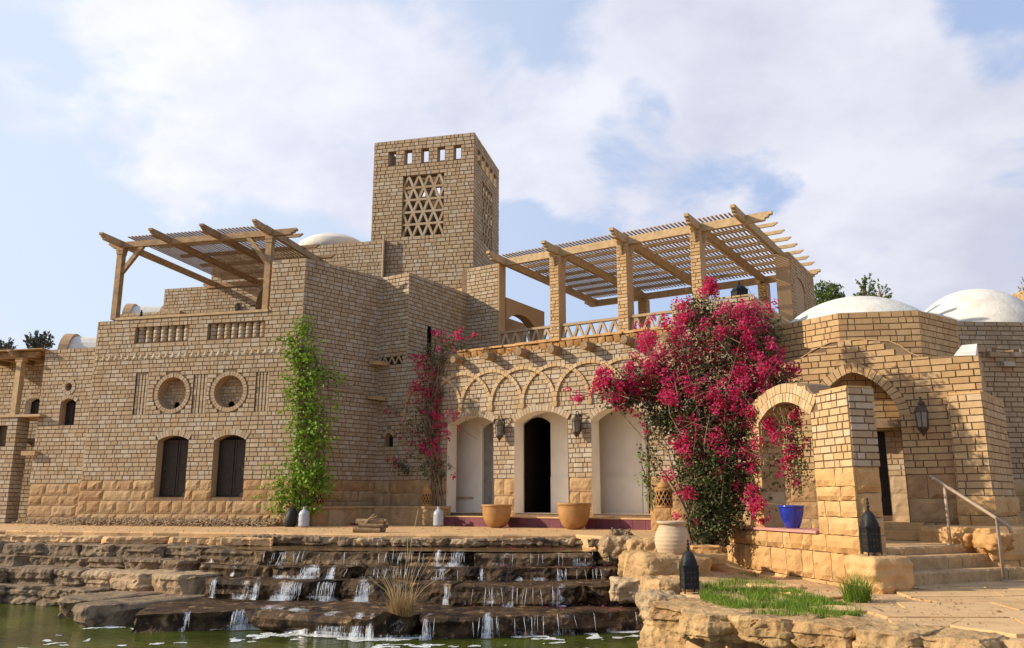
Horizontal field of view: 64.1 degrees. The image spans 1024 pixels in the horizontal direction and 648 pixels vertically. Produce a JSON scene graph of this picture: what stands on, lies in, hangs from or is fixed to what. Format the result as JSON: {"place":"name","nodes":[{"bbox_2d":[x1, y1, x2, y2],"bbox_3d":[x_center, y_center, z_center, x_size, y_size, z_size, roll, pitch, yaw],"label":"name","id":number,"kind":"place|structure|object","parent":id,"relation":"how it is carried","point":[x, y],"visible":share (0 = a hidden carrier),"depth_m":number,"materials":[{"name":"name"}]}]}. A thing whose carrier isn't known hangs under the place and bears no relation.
{"place":"outdoors","nodes":[
{"label":"outdoors","id":0,"kind":"place"},
{"bbox_2d":[6,517,281,527],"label":"gravel","id":1,"kind":"structure","parent":0,"point":[263,522],"depth_m":20.80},
{"bbox_2d":[0,603,639,647],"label":"pond water","id":2,"kind":"structure","parent":0,"point":[30,626],"depth_m":11.17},
{"bbox_2d":[44,626,639,647],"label":"foam","id":3,"kind":"object","parent":2,"relation":"on","point":[376,638],"visible":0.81,"depth_m":11.27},
{"bbox_2d":[185,551,565,640],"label":"falling water","id":4,"kind":"structure","parent":2,"relation":"on","point":[360,599],"depth_m":11.96,"materials":[{"name":"white liquid"}]},
{"bbox_2d":[184,551,636,638],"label":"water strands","id":5,"kind":"object","parent":2,"relation":"on","point":[324,593],"visible":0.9,"depth_m":13.12,"materials":[{"name":"white"}]},
{"bbox_2d":[43,542,597,551],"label":"channel water","id":6,"kind":"structure","parent":0,"point":[455,549],"depth_m":15.10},
{"bbox_2d":[0,523,655,548],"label":"terrace","id":7,"kind":"structure","parent":0,"point":[401,531],"depth_m":17.04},
{"bbox_2d":[10,534,61,542],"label":"kerb slab","id":8,"kind":"structure","parent":7,"relation":"on","point":[42,538],"depth_m":17.03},
{"bbox_2d":[101,535,170,543],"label":"kerb slab","id":9,"kind":"structure","parent":7,"relation":"on","point":[147,539],"depth_m":16.45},
{"bbox_2d":[168,536,222,544],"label":"kerb slab","id":10,"kind":"structure","parent":7,"relation":"on","point":[194,540],"depth_m":16.19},
{"bbox_2d":[216,536,273,545],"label":"kerb slab","id":11,"kind":"structure","parent":7,"relation":"on","point":[243,541],"depth_m":15.85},
{"bbox_2d":[298,506,450,525],"bbox_3d":[-3.485,4.877,20.666,3.027,0.533,2.484,-8,-14,32],"label":"stone bench","id":12,"kind":"object","parent":7,"relation":"on","point":[350,515],"visible":0.82,"depth_m":20.90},
{"bbox_2d":[481,504,511,527],"bbox_3d":[-0.361,4.531,19.311,0.731,0.530,0.731,0,-12,0],"label":"terracotta bowl","id":13,"kind":"object","parent":7,"relation":"on","point":[496,515],"visible":1,"depth_m":19.06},
{"bbox_2d":[557,503,590,528],"bbox_3d":[1.384,4.282,18.245,0.774,0.570,0.774,0,-12,0],"label":"terracotta bowl","id":14,"kind":"object","parent":7,"relation":"on","point":[574,515],"visible":1,"depth_m":17.97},
{"bbox_2d":[650,508,687,530],"bbox_3d":[3.376,4.236,17.540,0.768,0.574,0.730,-3,-12,13],"label":"stone pedestal","id":15,"kind":"object","parent":7,"relation":"on","point":[661,514],"visible":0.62,"depth_m":17.25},
{"bbox_2d":[655,479,672,507],"bbox_3d":[3.266,3.643,17.603,0.364,0.614,0.364,0,-12,0],"label":"pierced clay lantern","id":16,"kind":"object","parent":15,"relation":"on","point":[661,491],"visible":0.94,"depth_m":17.47,"materials":[{"name":"ceramic"}]},
{"bbox_2d":[299,233,360,244],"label":"plaster dome","id":17,"kind":"structure","parent":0,"point":[327,238],"depth_m":29.14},
{"bbox_2d":[0,0,1023,349],"label":"sky","id":18,"kind":"structure","parent":0,"point":[885,138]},
{"bbox_2d":[286,540,1023,647],"bbox_3d":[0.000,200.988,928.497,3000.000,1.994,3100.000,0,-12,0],"label":"ground","id":19,"kind":"structure","parent":0,"point":[727,569],"depth_m":11.54,"materials":[{"name":"stone"}]},
{"bbox_2d":[0,553,32,566],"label":"cascade rock","id":20,"kind":"object","parent":19,"relation":"on","point":[12,560],"visible":0.33,"depth_m":16.19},
{"bbox_2d":[0,414,44,523],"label":"porch pier","id":21,"kind":"structure","parent":19,"relation":"on","point":[14,431],"depth_m":23.16,"materials":[{"name":"brick"}]},
{"bbox_2d":[0,348,48,414],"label":"timber canopy","id":22,"kind":"object","parent":21,"relation":"on","point":[21,358],"visible":0.66,"depth_m":23.80,"materials":[{"name":"brown wood"}]},
{"bbox_2d":[0,361,44,522],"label":"porch wing","id":23,"kind":"structure","parent":19,"relation":"on","point":[31,392],"depth_m":25.34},
{"bbox_2d":[2,542,49,555],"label":"cascade rock","id":24,"kind":"object","parent":19,"relation":"on","point":[27,548],"visible":0.47,"depth_m":16.42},
{"bbox_2d":[2,583,55,604],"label":"cascade rock","id":25,"kind":"object","parent":19,"relation":"on","point":[23,594],"visible":0.46,"depth_m":15.02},
{"bbox_2d":[6,565,63,583],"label":"cascade rock","id":26,"kind":"object","parent":19,"relation":"on","point":[33,574],"visible":0.48,"depth_m":15.46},
{"bbox_2d":[29,555,67,565],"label":"cascade rock","id":27,"kind":"object","parent":19,"relation":"on","point":[43,560],"visible":0.3,"depth_m":16.13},
{"bbox_2d":[36,585,83,605],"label":"cascade rock","id":28,"kind":"object","parent":19,"relation":"on","point":[49,595],"visible":0.38,"depth_m":14.77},
{"bbox_2d":[26,348,94,523],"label":"wing","id":29,"kind":"structure","parent":19,"relation":"on","point":[57,463],"depth_m":23.02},
{"bbox_2d":[57,334,96,348],"bbox_3d":[-12.887,0.913,27.900,4.077,0.940,2.505,3,-12,-14],"label":"barrel vault","id":30,"kind":"object","parent":29,"relation":"on","point":[71,341],"visible":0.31,"depth_m":26.67,"materials":[{"name":"paint"}]},
{"bbox_2d":[42,542,98,556],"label":"cascade rock","id":31,"kind":"object","parent":19,"relation":"on","point":[57,549],"visible":0.47,"depth_m":16.34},
{"bbox_2d":[59,535,108,543],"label":"kerb slab","id":32,"kind":"structure","parent":31,"relation":"on","point":[86,539],"depth_m":16.74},
{"bbox_2d":[52,567,97,586],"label":"cascade rock","id":33,"kind":"object","parent":19,"relation":"on","point":[68,576],"visible":0.45,"depth_m":15.12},
{"bbox_2d":[63,586,113,595],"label":"cascade rock","id":34,"kind":"object","parent":19,"relation":"on","point":[80,590],"visible":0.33,"depth_m":14.53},
{"bbox_2d":[80,543,115,556],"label":"cascade rock","id":35,"kind":"object","parent":19,"relation":"on","point":[99,549],"visible":0.38,"depth_m":16.05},
{"bbox_2d":[81,568,129,586],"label":"cascade rock","id":36,"kind":"object","parent":19,"relation":"on","point":[99,577],"visible":0.28,"depth_m":14.96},
{"bbox_2d":[57,590,162,617],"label":"cascade rock","id":37,"kind":"object","parent":19,"relation":"on","point":[67,604],"visible":0.4,"depth_m":13.42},
{"bbox_2d":[86,556,135,568],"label":"cascade rock","id":38,"kind":"object","parent":19,"relation":"on","point":[103,562],"visible":0.38,"depth_m":15.51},
{"bbox_2d":[71,593,205,627],"bbox_3d":[-5.916,4.650,13.211,0.904,0.459,2.345,-7,-14,29],"label":"cascade rock","id":39,"kind":"object","parent":19,"relation":"on","point":[110,612],"visible":0.48,"depth_m":12.46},
{"bbox_2d":[109,569,181,591],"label":"cascade rock","id":40,"kind":"object","parent":19,"relation":"on","point":[133,580],"visible":0.35,"depth_m":14.48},
{"bbox_2d":[116,544,179,558],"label":"cascade rock","id":41,"kind":"object","parent":19,"relation":"on","point":[155,551],"visible":0.56,"depth_m":15.69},
{"bbox_2d":[122,557,173,569],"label":"cascade rock","id":42,"kind":"object","parent":19,"relation":"on","point":[139,563],"visible":0.35,"depth_m":15.26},
{"bbox_2d":[158,557,200,570],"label":"cascade rock","id":43,"kind":"object","parent":19,"relation":"on","point":[176,563],"visible":0.41,"depth_m":15.01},
{"bbox_2d":[151,570,221,594],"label":"cascade rock","id":44,"kind":"object","parent":19,"relation":"on","point":[185,583],"visible":0.57,"depth_m":13.98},
{"bbox_2d":[165,544,220,559],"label":"cascade rock","id":45,"kind":"object","parent":19,"relation":"on","point":[190,551],"visible":0.45,"depth_m":15.44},
{"bbox_2d":[131,598,295,632],"bbox_3d":[-4.575,4.616,12.925,2.346,0.436,2.017,3,-12,-12],"label":"cascade rock","id":46,"kind":"object","parent":19,"relation":"on","point":[210,613],"visible":0.61,"depth_m":12.03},
{"bbox_2d":[76,258,381,525],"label":"corner house","id":47,"kind":"structure","parent":19,"relation":"on","point":[190,425],"depth_m":21.84,"materials":[{"name":"brick"}]},
{"bbox_2d":[159,436,188,496],"bbox_3d":[-8.891,3.787,21.765,0.917,1.588,0.095,-3,-12,13],"label":"window","id":48,"kind":"structure","parent":47,"relation":"in","point":[175,449],"depth_m":21.75,"materials":[{"name":"brown wood"}]},
{"bbox_2d":[163,279,262,339],"bbox_3d":[-9.252,0.442,28.889,5.079,3.493,2.937,-3,-12,13],"label":"room","id":49,"kind":"object","parent":47,"relation":"on","point":[190,300],"visible":0.23,"depth_m":27.87,"materials":[{"name":"brick"}]},
{"bbox_2d":[99,219,349,320],"bbox_3d":[-8.306,-1.026,24.631,5.955,2.437,5.694,-3,-12,13],"label":"timber pergola","id":50,"kind":"object","parent":47,"relation":"on","point":[256,254],"visible":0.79,"depth_m":23.62,"materials":[{"name":"brown wood"}]},
{"bbox_2d":[216,435,245,496],"bbox_3d":[-7.256,3.708,21.383,0.910,1.583,0.095,-3,-12,13],"label":"window","id":51,"kind":"structure","parent":47,"relation":"in","point":[230,473],"depth_m":21.37,"materials":[{"name":"brown wood"}]},
{"bbox_2d":[211,240,386,325],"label":"wall","id":52,"kind":"structure","parent":47,"relation":"on","point":[364,257],"depth_m":27.39,"materials":[{"name":"brick"}]},
{"bbox_2d":[251,314,348,525],"bbox_3d":[-5.297,2.359,20.718,2.204,5.351,0.849,0,-12,0],"label":"climbing vine","id":53,"kind":"object","parent":47,"relation":"attached to","point":[317,473],"visible":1,"depth_m":20.63,"materials":[{"name":"green plant"}]},
{"bbox_2d":[199,563,279,576],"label":"cascade rock","id":54,"kind":"object","parent":19,"relation":"on","point":[244,570],"visible":0.4,"depth_m":14.29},
{"bbox_2d":[196,545,284,564],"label":"cascade rock","id":55,"kind":"object","parent":19,"relation":"on","point":[223,554],"visible":0.6,"depth_m":14.73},
{"bbox_2d":[202,576,352,600],"bbox_3d":[-3.998,4.514,13.838,2.649,0.460,1.025,-3,-13,15],"label":"cascade rock","id":56,"kind":"object","parent":19,"relation":"on","point":[231,587],"visible":0.55,"depth_m":13.47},
{"bbox_2d":[272,564,368,578],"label":"cascade rock","id":57,"kind":"object","parent":19,"relation":"on","point":[339,571],"visible":0.45,"depth_m":13.97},
{"bbox_2d":[277,551,391,566],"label":"cascade rock","id":58,"kind":"object","parent":19,"relation":"on","point":[326,558],"visible":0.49,"depth_m":14.33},
{"bbox_2d":[244,598,448,637],"bbox_3d":[-2.414,4.450,12.373,2.617,0.509,2.177,-5,-13,23],"label":"cascade rock","id":59,"kind":"object","parent":19,"relation":"on","point":[382,620],"visible":0.62,"depth_m":11.63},
{"bbox_2d":[369,508,448,616],"bbox_3d":[-1.482,3.387,11.675,1.003,1.474,0.684,7,-14,-29],"label":"dry grass clump","id":60,"kind":"object","parent":59,"relation":"on","point":[402,607],"visible":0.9,"depth_m":11.51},
{"bbox_2d":[340,577,463,602],"bbox_3d":[-1.788,4.447,13.528,2.025,0.450,1.065,-3,-12,13],"label":"cascade rock","id":61,"kind":"object","parent":19,"relation":"on","point":[434,592],"visible":0.56,"depth_m":13.14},
{"bbox_2d":[363,565,481,580],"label":"cascade rock","id":62,"kind":"object","parent":19,"relation":"on","point":[469,572],"visible":0.36,"depth_m":13.70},
{"bbox_2d":[388,551,476,565],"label":"cascade rock","id":63,"kind":"object","parent":19,"relation":"on","point":[466,557],"visible":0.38,"depth_m":14.29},
{"bbox_2d":[417,603,533,638],"bbox_3d":[-0.581,4.436,12.110,1.709,0.454,1.745,2,-12,-11],"label":"cascade rock","id":64,"kind":"object","parent":19,"relation":"on","point":[452,622],"visible":0.63,"depth_m":11.38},
{"bbox_2d":[448,580,587,606],"bbox_3d":[0.126,4.372,13.152,2.198,0.472,1.535,-1,-12,5],"label":"cascade rock","id":65,"kind":"object","parent":19,"relation":"on","point":[571,594],"visible":0.65,"depth_m":12.53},
{"bbox_2d":[18,525,1019,626],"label":"pebbles","id":66,"kind":"object","parent":19,"relation":"on","point":[939,603],"visible":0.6,"depth_m":10.17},
{"bbox_2d":[474,551,596,566],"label":"cascade rock","id":67,"kind":"object","parent":19,"relation":"on","point":[494,559],"visible":0.6,"depth_m":13.97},
{"bbox_2d":[480,563,591,581],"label":"cascade rock","id":68,"kind":"object","parent":19,"relation":"on","point":[518,573],"visible":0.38,"depth_m":13.60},
{"bbox_2d":[511,604,643,635],"bbox_3d":[1.050,4.469,12.274,2.072,0.445,1.340,3,-13,-16],"label":"cascade rock","id":69,"kind":"object","parent":19,"relation":"on","point":[615,619],"visible":0.57,"depth_m":11.79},
{"bbox_2d":[609,576,640,603],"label":"boulder","id":70,"kind":"object","parent":69,"relation":"on","point":[622,590],"visible":0.56,"depth_m":12.38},
{"bbox_2d":[368,263,789,553],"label":"arcade house","id":71,"kind":"structure","parent":19,"relation":"on","point":[536,463],"depth_m":21.09,"materials":[{"name":"brick"}]},
{"bbox_2d":[371,327,479,505],"bbox_3d":[-2.439,2.405,21.515,3.991,4.664,1.182,-6,-13,25],"label":"climbing bougainvillea","id":72,"kind":"object","parent":71,"relation":"attached to","point":[437,474],"visible":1,"depth_m":21.59,"materials":[{"name":"pink plant"}]},
{"bbox_2d":[371,132,498,288],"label":"lattice tower","id":73,"kind":"structure","parent":71,"relation":"on","point":[447,234],"depth_m":27.44,"materials":[{"name":"brick"}]},
{"bbox_2d":[484,423,492,503],"bbox_3d":[-0.509,3.785,21.630,0.540,2.321,0.040,-7,-14,31],"label":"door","id":74,"kind":"structure","parent":71,"relation":"in","point":[488,430],"depth_m":21.69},
{"bbox_2d":[500,325,549,344],"bbox_3d":[0.425,0.753,24.128,1.778,1.245,0.150,-7,-14,31],"label":"terrace balustrade","id":75,"kind":"object","parent":71,"relation":"on","point":[526,332],"visible":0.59,"depth_m":24.20,"materials":[{"name":"wood"}]},
{"bbox_2d":[561,317,618,337],"bbox_3d":[2.215,0.518,23.031,1.857,1.245,0.150,-7,-14,31],"label":"terrace balustrade","id":76,"kind":"object","parent":71,"relation":"on","point":[590,324],"visible":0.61,"depth_m":23.10,"materials":[{"name":"wood"}]},
{"bbox_2d":[629,310,672,329],"bbox_3d":[4.030,0.279,21.918,1.836,1.245,0.150,-7,-14,31],"label":"terrace balustrade","id":77,"kind":"object","parent":71,"relation":"on","point":[636,317],"visible":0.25,"depth_m":22.17,"materials":[{"name":"wood"}]},
{"bbox_2d":[486,204,820,338],"bbox_3d":[4.526,-0.123,25.157,8.588,3.990,7.502,-7,-14,31],"label":"brick pillar pergola","id":78,"kind":"object","parent":71,"relation":"on","point":[792,278],"visible":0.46,"depth_m":24.16,"materials":[{"name":"brown wood"}]},
{"bbox_2d":[557,578,636,606],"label":"cascade rock","id":79,"kind":"object","parent":19,"relation":"on","point":[598,592],"visible":0.32,"depth_m":12.68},
{"bbox_2d":[588,549,618,565],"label":"cascade rock","id":80,"kind":"object","parent":19,"relation":"on","point":[599,559],"visible":0.15,"depth_m":14.18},
{"bbox_2d":[598,535,638,560],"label":"boulder","id":81,"kind":"object","parent":80,"relation":"on","point":[614,546],"visible":0.48,"depth_m":14.15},
{"bbox_2d":[588,566,619,579],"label":"cascade rock","id":82,"kind":"object","parent":19,"relation":"on","point":[607,572],"visible":0.21,"depth_m":13.63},
{"bbox_2d":[626,537,656,550],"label":"boulder","id":83,"kind":"object","parent":19,"relation":"on","point":[635,544],"visible":0.29,"depth_m":13.64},
{"bbox_2d":[635,589,686,619],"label":"boulder","id":84,"kind":"object","parent":19,"relation":"on","point":[644,599],"visible":0.45,"depth_m":10.81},
{"bbox_2d":[637,619,685,647],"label":"bank boulder","id":85,"kind":"object","parent":19,"relation":"on","point":[652,635],"visible":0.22,"depth_m":10.02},
{"bbox_2d":[623,550,712,578],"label":"boulder","id":86,"kind":"object","parent":19,"relation":"on","point":[639,564],"visible":0.34,"depth_m":12.44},
{"bbox_2d":[654,520,689,554],"bbox_3d":[2.515,3.370,12.829,0.554,0.550,0.554,0,-12,0],"label":"clay jar","id":87,"kind":"object","parent":86,"relation":"on","point":[672,536],"visible":0.91,"depth_m":12.63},
{"bbox_2d":[640,575,704,594],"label":"boulder","id":88,"kind":"object","parent":19,"relation":"on","point":[663,582],"visible":0.29,"depth_m":11.25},
{"bbox_2d":[562,265,804,552],"bbox_3d":[3.305,1.466,15.326,4.298,5.538,2.264,-4,-13,19],"label":"bougainvillea","id":89,"kind":"object","parent":19,"relation":"on","point":[717,490],"visible":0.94,"depth_m":14.98,"materials":[{"name":"pink plant"}]},
{"bbox_2d":[649,598,720,633],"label":"bank boulder","id":90,"kind":"object","parent":19,"relation":"on","point":[664,615],"visible":0.44,"depth_m":9.40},
{"bbox_2d":[679,539,699,593],"bbox_3d":[2.371,3.243,10.973,0.216,0.702,0.216,2,-12,-7],"label":"iron lantern","id":91,"kind":"object","parent":19,"relation":"on","point":[689,572],"visible":0.99,"depth_m":10.88,"materials":[{"name":"metal"}]},
{"bbox_2d":[677,605,752,643],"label":"bank boulder","id":92,"kind":"object","parent":19,"relation":"on","point":[711,623],"visible":0.81,"depth_m":8.62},
{"bbox_2d":[727,608,822,647],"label":"bank boulder","id":93,"kind":"object","parent":19,"relation":"on","point":[769,630],"visible":0.66,"depth_m":8.26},
{"bbox_2d":[727,383,885,586],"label":"garden wall","id":94,"kind":"structure","parent":19,"relation":"on","point":[845,447],"depth_m":12.30,"materials":[{"name":"brick"}]},
{"bbox_2d":[763,404,814,497],"bbox_3d":[4.662,2.007,13.452,0.710,1.689,0.852,9,-15,-37],"label":"hanging bougainvillea","id":95,"kind":"object","parent":94,"relation":"hanging from","point":[793,425],"visible":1,"depth_m":13.43,"materials":[{"name":"pink plant"}]},
{"bbox_2d":[778,505,803,527],"bbox_3d":[4.608,3.174,13.472,0.420,0.365,0.420,0,-12,0],"label":"blue pot","id":96,"kind":"object","parent":94,"relation":"on","point":[791,516],"visible":0.98,"depth_m":13.33,"materials":[{"name":"ceramic"}]},
{"bbox_2d":[814,279,845,305],"bbox_3d":[13.464,2.947,34.139,1.659,9.861,1.718,0,-12,0],"label":"bushy tree","id":97,"kind":"object","parent":19,"relation":"on","point":[822,295],"visible":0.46,"depth_m":34.74,"materials":[{"name":"green plant"}]},
{"bbox_2d":[789,613,872,647],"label":"bank boulder","id":98,"kind":"object","parent":19,"relation":"on","point":[832,632],"visible":0.81,"depth_m":7.99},
{"bbox_2d":[697,568,969,627],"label":"lawn","id":99,"kind":"structure","parent":19,"relation":"on","point":[801,603],"depth_m":9.79,"materials":[{"name":"green plant"}]},
{"bbox_2d":[816,569,890,602],"bbox_3d":[4.203,3.191,10.010,0.873,0.399,0.847,0,-12,0],"label":"grass tuft","id":100,"kind":"object","parent":19,"relation":"on","point":[856,592],"visible":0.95,"depth_m":9.92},
{"bbox_2d":[761,296,986,539],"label":"entrance pavilion","id":101,"kind":"structure","parent":19,"relation":"on","point":[899,358],"depth_m":16.43,"materials":[{"name":"brick"}]},
{"bbox_2d":[876,432,891,515],"bbox_3d":[7.358,2.961,16.840,0.711,2.115,0.060,-7,-14,31],"label":"door","id":102,"kind":"structure","parent":101,"relation":"in","point":[883,469],"depth_m":16.65,"materials":[{"name":"brown wood"}]},
{"bbox_2d":[914,397,928,435],"bbox_3d":[7.743,1.743,15.456,0.246,0.768,0.338,-7,-14,29],"label":"wall lantern","id":103,"kind":"object","parent":101,"relation":"attached to","point":[921,411],"depth_m":15.35,"materials":[{"name":"metal"}]},
{"bbox_2d":[844,554,913,593],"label":"stone block","id":104,"kind":"structure","parent":19,"relation":"on","point":[897,570],"depth_m":10.88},
{"bbox_2d":[859,498,882,555],"bbox_3d":[4.928,2.795,11.274,0.217,0.802,0.217,0,-12,0],"label":"iron lantern","id":105,"kind":"object","parent":104,"relation":"on","point":[870,534],"visible":0.96,"depth_m":11.18,"materials":[{"name":"metal"}]},
{"bbox_2d":[852,620,944,647],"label":"bank boulder","id":106,"kind":"object","parent":19,"relation":"on","point":[878,634],"visible":0.88,"depth_m":7.54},
{"bbox_2d":[866,587,1023,637],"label":"flagstone path","id":107,"kind":"structure","parent":19,"relation":"on","point":[994,600],"depth_m":9.05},
{"bbox_2d":[886,543,1023,584],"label":"entrance stairs","id":108,"kind":"structure","parent":19,"relation":"on","point":[939,563],"depth_m":12.63,"materials":[{"name":"stone"}]},
{"bbox_2d":[928,475,1012,580],"bbox_3d":[7.314,3.212,13.027,0.108,1.624,1.239,8,-15,-34],"label":"handrail","id":109,"kind":"object","parent":108,"relation":"on","point":[996,518],"visible":1,"depth_m":12.98,"materials":[{"name":"metal"}]},
{"bbox_2d":[972,531,1014,552],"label":"boulder","id":110,"kind":"object","parent":108,"relation":"on","point":[987,541],"visible":0.93,"depth_m":12.81,"materials":[{"name":"stone"}]},
{"bbox_2d":[919,627,1009,647],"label":"bank boulder","id":111,"kind":"object","parent":19,"relation":"on","point":[948,637],"visible":0.86,"depth_m":7.29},
{"bbox_2d":[918,525,1023,566],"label":"cheek wall","id":112,"kind":"structure","parent":19,"relation":"on","point":[939,534],"depth_m":13.19,"materials":[{"name":"stone"}]},
{"bbox_2d":[925,289,1023,351],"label":"house","id":113,"kind":"structure","parent":19,"relation":"on","point":[988,318],"depth_m":21.61,"materials":[{"name":"paint"}]},
{"bbox_2d":[978,347,1023,523],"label":"ruined wall","id":114,"kind":"structure","parent":19,"relation":"on","point":[1004,375],"depth_m":17.72,"materials":[{"name":"brick"}]},
{"bbox_2d":[886,540,929,553],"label":"courtyard floor","id":115,"kind":"structure","parent":0,"point":[900,541],"depth_m":14.40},
{"bbox_2d":[946,391,1023,525],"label":"gate pillar","id":116,"kind":"structure","parent":115,"relation":"on","point":[982,458],"depth_m":14.97,"materials":[{"name":"brick"}]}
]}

